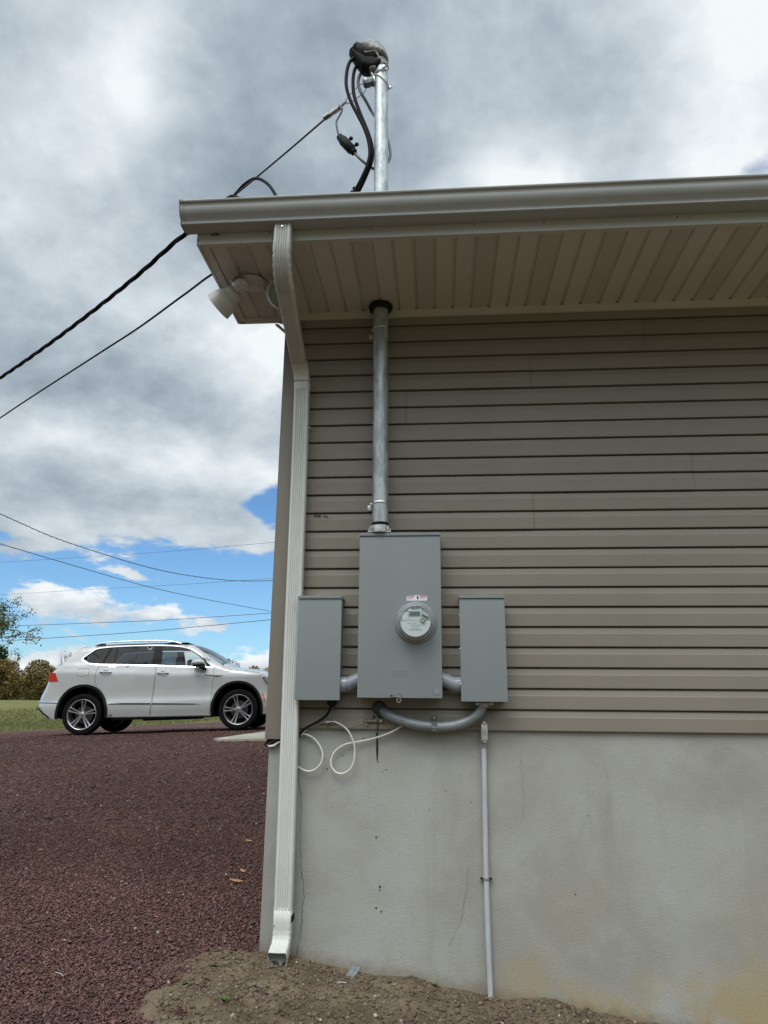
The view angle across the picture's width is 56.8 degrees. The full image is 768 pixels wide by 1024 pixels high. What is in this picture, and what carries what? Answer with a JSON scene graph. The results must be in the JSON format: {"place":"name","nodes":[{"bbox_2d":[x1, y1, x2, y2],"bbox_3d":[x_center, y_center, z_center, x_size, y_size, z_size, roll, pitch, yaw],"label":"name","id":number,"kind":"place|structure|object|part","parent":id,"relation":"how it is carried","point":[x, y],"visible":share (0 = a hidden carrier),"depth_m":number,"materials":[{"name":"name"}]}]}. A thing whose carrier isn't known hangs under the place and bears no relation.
{"place":"outdoors","nodes":[
{"label":"outdoors","id":0,"kind":"place"},
{"bbox_2d":[0,700,220,731],"bbox_3d":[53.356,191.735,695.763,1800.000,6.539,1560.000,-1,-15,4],"label":"field","id":1,"kind":"structure","parent":0,"point":[16,704],"depth_m":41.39,"materials":[{"name":"green plant"}]},
{"bbox_2d":[0,640,12,669],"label":"tree","id":2,"kind":"object","parent":1,"relation":"on","point":[3,656],"visible":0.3,"depth_m":83.03,"materials":[{"name":"green plant"}]},
{"bbox_2d":[0,658,26,699],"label":"tree","id":3,"kind":"object","parent":1,"relation":"on","point":[12,678],"visible":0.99,"depth_m":79.23,"materials":[{"name":"green plant"}]},
{"bbox_2d":[7,647,22,662],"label":"tree","id":4,"kind":"object","parent":1,"relation":"on","point":[15,655],"visible":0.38,"depth_m":84.64,"materials":[{"name":"green plant"}]},
{"bbox_2d":[0,596,45,646],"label":"tree","id":5,"kind":"object","parent":1,"relation":"on","point":[4,625],"visible":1,"depth_m":22.54,"materials":[{"name":"green plant"}]},
{"bbox_2d":[7,675,40,699],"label":"woodland","id":6,"kind":"object","parent":1,"relation":"on","point":[22,697],"visible":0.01,"depth_m":88.40,"materials":[{"name":"green plant"}]},
{"bbox_2d":[20,659,56,699],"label":"tree","id":7,"kind":"object","parent":1,"relation":"on","point":[38,680],"visible":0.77,"depth_m":80.23,"materials":[{"name":"green plant"}]},
{"bbox_2d":[58,651,71,666],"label":"tree","id":8,"kind":"object","parent":1,"relation":"on","point":[64,658],"visible":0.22,"depth_m":85.42,"materials":[{"name":"green plant"}]},
{"bbox_2d":[249,665,267,671],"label":"tree","id":9,"kind":"object","parent":1,"relation":"on","point":[258,668],"visible":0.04,"depth_m":86.15,"materials":[{"name":"green plant"}]},
{"bbox_2d":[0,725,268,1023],"bbox_3d":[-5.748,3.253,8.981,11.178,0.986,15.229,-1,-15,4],"label":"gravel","id":10,"kind":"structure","parent":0,"point":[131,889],"depth_m":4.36,"materials":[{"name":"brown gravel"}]},
{"bbox_2d":[1,544,267,610],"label":"power line","id":11,"kind":"object","parent":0,"point":[122,579],"visible":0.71,"depth_m":25.65,"materials":[{"name":"grey"}]},
{"bbox_2d":[0,514,272,581],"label":"power line","id":12,"kind":"object","parent":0,"point":[118,558],"visible":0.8,"depth_m":24.07,"materials":[{"name":"grey"}]},
{"bbox_2d":[3,578,272,594],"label":"power line","id":13,"kind":"object","parent":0,"point":[144,586],"visible":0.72,"depth_m":50.15,"materials":[{"name":"grey rubber"}]},
{"bbox_2d":[7,619,270,640],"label":"power line","id":14,"kind":"object","parent":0,"point":[145,631],"visible":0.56,"depth_m":42.02,"materials":[{"name":"grey rubber"}]},
{"bbox_2d":[12,542,272,561],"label":"power line","id":15,"kind":"object","parent":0,"point":[140,553],"visible":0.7,"depth_m":50.01,"materials":[{"name":"grey"}]},
{"bbox_2d":[20,613,267,625],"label":"power line","id":16,"kind":"object","parent":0,"point":[137,621],"visible":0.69,"depth_m":42.34,"materials":[{"name":"grey rubber"}]},
{"bbox_2d":[214,731,266,741],"bbox_3d":[-1.290,3.526,11.159,2.550,0.306,1.400,-1,-15,4],"label":"concrete apron","id":17,"kind":"object","parent":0,"point":[258,736],"visible":0.15,"depth_m":10.77,"materials":[{"name":"grey concrete"}]},
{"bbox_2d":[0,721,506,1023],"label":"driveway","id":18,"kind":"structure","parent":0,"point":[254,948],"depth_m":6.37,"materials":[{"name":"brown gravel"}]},
{"bbox_2d":[37,640,267,734],"bbox_3d":[-4.071,3.356,13.678,4.688,1.653,2.150,-2,-15,-1],"label":"parked car","id":19,"kind":"object","parent":18,"relation":"on","point":[88,690],"visible":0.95,"depth_m":12.83,"materials":[{"name":"white paint"}]},
{"bbox_3d":[-5.278,2.653,13.051,0.454,0.309,0.125,-2,-15,-1],"label":"window","id":20,"kind":"part","parent":19,"relation":"part of","materials":[{"name":"black glass"}]},
{"bbox_3d":[-5.035,2.648,13.054,0.225,0.320,0.127,-2,-15,-1],"label":"window","id":21,"kind":"part","parent":19,"relation":"part of","materials":[{"name":"black glass"}]},
{"bbox_3d":[-4.677,3.214,12.783,1.070,0.916,0.104,-2,-15,-1],"label":"door","id":22,"kind":"part","parent":19,"relation":"part of","materials":[{"name":"white paint"}]},
{"bbox_3d":[-4.578,2.650,13.056,0.702,0.366,0.131,-2,-15,-1],"label":"window","id":23,"kind":"part","parent":19,"relation":"part of","materials":[{"name":"black glass"}]},
{"bbox_3d":[-4.318,2.649,13.060,2.401,0.386,0.154,0,-15,0],"label":"window frame","id":24,"kind":"part","parent":19,"relation":"part of","materials":[{"name":"black plastic"}]},
{"bbox_3d":[-4.581,3.065,14.572,0.702,0.366,0.131,-2,-15,-1],"label":"window","id":25,"kind":"part","parent":19,"relation":"part of","materials":[{"name":"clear glass"}]},
{"bbox_3d":[-4.323,3.065,14.570,2.388,0.382,0.152,1,-15,0],"label":"window frame","id":26,"kind":"part","parent":19,"relation":"part of","materials":[{"name":"black plastic"}]},
{"bbox_3d":[-3.632,3.215,12.786,1.106,0.885,0.100,-2,-15,-1],"label":"door","id":27,"kind":"part","parent":19,"relation":"part of","materials":[{"name":"white paint"}]},
{"bbox_2d":[0,0,767,698],"label":"sky","id":28,"kind":"structure","parent":0,"point":[114,113],"materials":[{"name":"grey"}]},
{"bbox_2d":[126,946,657,1023],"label":"soil","id":29,"kind":"structure","parent":0,"point":[149,1009],"depth_m":2.99,"materials":[{"name":"brown soil"}]},
{"bbox_2d":[215,995,229,1000],"bbox_3d":[-0.645,1.929,2.812,0.068,0.015,0.061,-1,-15,4],"label":"weed","id":30,"kind":"object","parent":29,"relation":"on","point":[223,997],"visible":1,"depth_m":2.82,"materials":[{"name":"green plant"}]},
{"bbox_2d":[346,965,360,976],"bbox_3d":[-0.139,2.081,3.216,0.044,0.007,0.070,-7,3,23],"label":"plastic clip","id":31,"kind":"object","parent":29,"relation":"on","point":[352,971],"visible":1,"depth_m":3.22,"materials":[{"name":"grey paint"}]},
{"bbox_2d":[166,960,635,1023],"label":"pebbles","id":32,"kind":"object","parent":29,"relation":"on","point":[375,1015],"visible":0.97,"depth_m":2.98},
{"bbox_2d":[197,211,767,1023],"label":"house","id":33,"kind":"structure","parent":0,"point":[579,443],"depth_m":3.56,"materials":[{"name":"plastic"}]},
{"bbox_2d":[0,273,211,418],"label":"phone drop","id":34,"kind":"object","parent":33,"relation":"attached to","point":[166,307],"visible":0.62,"depth_m":6.55,"materials":[{"name":"black rubber"}]},
{"bbox_2d":[208,274,295,318],"bbox_3d":[-0.701,-1.142,3.772,0.471,0.216,0.211,-1,-15,4],"label":"floodlight","id":35,"kind":"object","parent":33,"relation":"attached to","point":[225,301],"visible":0.91,"depth_m":3.73,"materials":[{"name":"white plastic"}]},
{"bbox_2d":[266,739,279,746],"bbox_3d":[-0.500,1.146,3.569,0.181,0.064,0.082,-1,-15,4],"label":"black cable","id":36,"kind":"object","parent":33,"relation":"attached to","point":[272,742],"visible":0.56,"depth_m":3.53,"materials":[{"name":"black plastic"}]},
{"bbox_2d":[267,729,306,746],"bbox_3d":[-0.498,1.125,3.543,0.224,0.094,0.074,-7,-17,24],"label":"white cable","id":37,"kind":"object","parent":33,"relation":"attached to","point":[276,743],"visible":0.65,"depth_m":3.53,"materials":[{"name":"white plastic"}]},
{"bbox_2d":[267,222,310,966],"bbox_3d":[-0.490,0.326,3.346,0.115,3.382,0.766,-1,-15,4],"label":"downspout","id":38,"kind":"object","parent":33,"relation":"attached to","point":[280,946],"visible":1,"depth_m":3.51,"materials":[{"name":"beige metal"}]},
{"bbox_2d":[298,733,323,771],"bbox_3d":[-0.383,1.189,3.510,0.173,0.182,0.013,-2,-16,9],"label":"coax cable","id":39,"kind":"object","parent":33,"relation":"attached to","point":[318,766],"visible":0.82,"depth_m":3.49,"materials":[{"name":"white plastic"}]},
{"bbox_2d":[295,595,344,699],"bbox_3d":[-0.322,0.683,3.592,0.224,0.520,0.119,-1,-15,4],"label":"breaker box","id":40,"kind":"object","parent":33,"relation":"attached to","point":[319,655],"visible":1,"depth_m":3.54,"materials":[{"name":"grey metal"}]},
{"bbox_2d":[265,706,331,744],"bbox_3d":[-0.429,1.057,3.533,0.359,0.206,0.049,-4,-16,17],"label":"black cable","id":41,"kind":"object","parent":40,"relation":"attached to","point":[310,725],"visible":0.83,"depth_m":3.52,"materials":[{"name":"black plastic"}]},
{"bbox_2d":[327,700,336,706],"bbox_3d":[-0.258,0.949,3.530,0.052,0.038,0.050,-1,-15,4],"label":"cable grommet","id":42,"kind":"object","parent":40,"relation":"attached to","point":[332,703],"visible":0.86,"depth_m":3.51,"materials":[{"name":"rubber"}]},
{"bbox_2d":[320,719,333,725],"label":"coax ground block","id":43,"kind":"structure","parent":33,"relation":"attached to","point":[327,722],"depth_m":3.53,"materials":[{"name":"metal"}]},
{"bbox_2d":[330,721,401,774],"bbox_3d":[-0.080,1.159,3.489,0.372,0.252,0.025,-1,-15,4],"label":"coax cable","id":44,"kind":"object","parent":33,"relation":"attached to","point":[353,742],"visible":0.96,"depth_m":3.50,"materials":[{"name":"white plastic"}]},
{"bbox_2d":[365,719,383,725],"bbox_3d":[-0.049,1.044,3.521,0.095,0.030,0.017,-1,-15,4],"label":"ground bar","id":45,"kind":"object","parent":33,"relation":"attached to","point":[367,721],"visible":1,"depth_m":3.52,"materials":[{"name":"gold metal"}]},
{"bbox_2d":[372,701,386,717],"bbox_3d":[-0.024,0.983,3.530,0.076,0.088,0.039,-1,-15,4],"label":"sealant patch","id":46,"kind":"object","parent":33,"relation":"attached to","point":[377,706],"visible":0.87,"depth_m":3.52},
{"bbox_2d":[368,63,392,532],"bbox_3d":[-0.018,-1.355,4.108,0.145,3.059,0.155,-1,-15,4],"label":"service mast","id":47,"kind":"object","parent":33,"relation":"attached to","point":[380,310],"visible":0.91,"depth_m":3.92,"materials":[{"name":"metal"}]},
{"bbox_2d":[349,39,388,76],"bbox_3d":[-0.098,-2.880,4.522,0.258,0.246,0.139,-1,-15,4],"label":"weatherhead","id":48,"kind":"object","parent":47,"relation":"attached to","point":[370,55],"visible":0.85,"depth_m":4.47,"materials":[{"name":"metal"}]},
{"bbox_2d":[226,65,373,197],"bbox_3d":[-0.619,-2.253,4.802,1.411,1.126,0.146,-12,-20,38],"label":"service conductor","id":49,"kind":"object","parent":48,"relation":"attached to","point":[363,119],"visible":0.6,"depth_m":4.40,"materials":[{"name":"black"}]},
{"bbox_2d":[232,56,371,197],"bbox_3d":[-0.611,-2.271,4.717,1.287,1.140,0.131,-12,-19,37],"label":"service conductor","id":50,"kind":"object","parent":48,"relation":"attached to","point":[350,61],"visible":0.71,"depth_m":4.40,"materials":[{"name":"black"}]},
{"bbox_2d":[353,72,391,169],"bbox_3d":[-0.076,-2.484,4.466,0.246,0.805,0.082,5,-16,-17],"label":"neutral conductor","id":51,"kind":"object","parent":48,"relation":"attached to","point":[372,113],"visible":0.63,"depth_m":4.50,"materials":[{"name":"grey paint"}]},
{"bbox_2d":[363,65,392,90],"bbox_3d":[-0.040,-2.713,4.465,0.190,0.130,0.117,-1,-15,4],"label":"insulator clamp","id":52,"kind":"object","parent":47,"relation":"attached to","point":[368,82],"visible":0.87,"depth_m":4.43,"materials":[{"name":"silver metal"}]},
{"bbox_2d":[322,83,366,119],"bbox_3d":[-0.255,-2.608,4.500,0.326,0.148,0.056,-8,-18,30],"label":"wedge clamp","id":53,"kind":"object","parent":52,"relation":"attached to","point":[334,110],"visible":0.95,"depth_m":4.50,"materials":[{"name":"metal"}]},
{"bbox_2d":[0,114,331,379],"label":"service drop","id":54,"kind":"object","parent":53,"relation":"attached to","point":[153,261],"visible":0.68,"depth_m":6.04,"materials":[{"name":"black rubber"}]},
{"bbox_2d":[335,106,342,134],"bbox_3d":[-0.278,-2.423,4.408,0.045,0.242,0.027,-1,-15,4],"label":"jumper wire","id":55,"kind":"object","parent":53,"relation":"hanging from","point":[341,111],"visible":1,"depth_m":4.41,"materials":[{"name":"silver metal"}]},
{"bbox_2d":[337,133,358,155],"bbox_3d":[-0.222,-2.250,4.349,0.138,0.146,0.054,-1,-15,4],"label":"splice connector","id":56,"kind":"object","parent":55,"relation":"hanging from","point":[347,144],"visible":1,"depth_m":4.33,"materials":[{"name":"black plastic"}]},
{"bbox_2d":[357,532,441,697],"bbox_3d":[0.083,0.519,3.596,0.415,0.820,0.131,-1,-15,4],"label":"meter box","id":57,"kind":"object","parent":33,"relation":"attached to","point":[397,571],"visible":1,"depth_m":3.54,"materials":[{"name":"grey metal"}]},
{"bbox_2d":[340,673,357,691],"bbox_3d":[-0.161,0.849,3.535,0.113,0.097,0.077,-1,-15,4],"label":"pvc offset","id":58,"kind":"object","parent":57,"relation":"attached to","point":[348,683],"visible":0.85,"depth_m":3.51,"materials":[{"name":"grey plastic"}]},
{"bbox_2d":[390,693,401,702],"bbox_3d":[0.058,0.898,3.426,0.056,0.044,0.006,-1,-15,4],"label":"hasp latch","id":59,"kind":"object","parent":57,"relation":"attached to","point":[398,695],"visible":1,"depth_m":3.43,"materials":[{"name":"silver metal"}]},
{"bbox_2d":[395,601,436,643],"bbox_3d":[0.154,0.537,3.478,0.209,0.209,0.088,-1,-15,4],"label":"electric meter","id":60,"kind":"object","parent":57,"relation":"attached to","point":[417,624],"visible":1,"depth_m":3.47,"materials":[{"name":"grey glass"}]},
{"bbox_2d":[442,673,460,692],"bbox_3d":[0.325,0.841,3.501,0.115,0.098,0.077,-1,-15,4],"label":"pvc offset","id":61,"kind":"object","parent":57,"relation":"attached to","point":[450,682],"visible":0.88,"depth_m":3.47,"materials":[{"name":"grey plastic"}]},
{"bbox_2d":[379,702,493,731],"bbox_3d":[0.249,0.993,3.480,0.572,0.160,0.078,-2,-15,8],"label":"curved conduit","id":62,"kind":"object","parent":33,"relation":"attached to","point":[473,717],"visible":0.99,"depth_m":3.44,"materials":[{"name":"grey metal"}]},
{"bbox_2d":[179,174,767,235],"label":"gutter","id":63,"kind":"object","parent":33,"relation":"attached to","point":[631,198],"visible":1,"depth_m":3.35,"materials":[{"name":"paint"}]},
{"bbox_2d":[458,594,507,701],"bbox_3d":[0.488,0.674,3.532,0.228,0.521,0.119,-1,-15,4],"label":"breaker box","id":64,"kind":"object","parent":33,"relation":"attached to","point":[483,658],"visible":1,"depth_m":3.48,"materials":[{"name":"grey metal"}]},
{"bbox_2d":[480,721,492,997],"bbox_3d":[0.476,1.624,3.313,0.055,1.242,0.059,-1,-15,4],"label":"vertical conduit","id":65,"kind":"object","parent":33,"relation":"attached to","point":[485,877],"visible":0.96,"depth_m":3.31,"materials":[{"name":"metal"}]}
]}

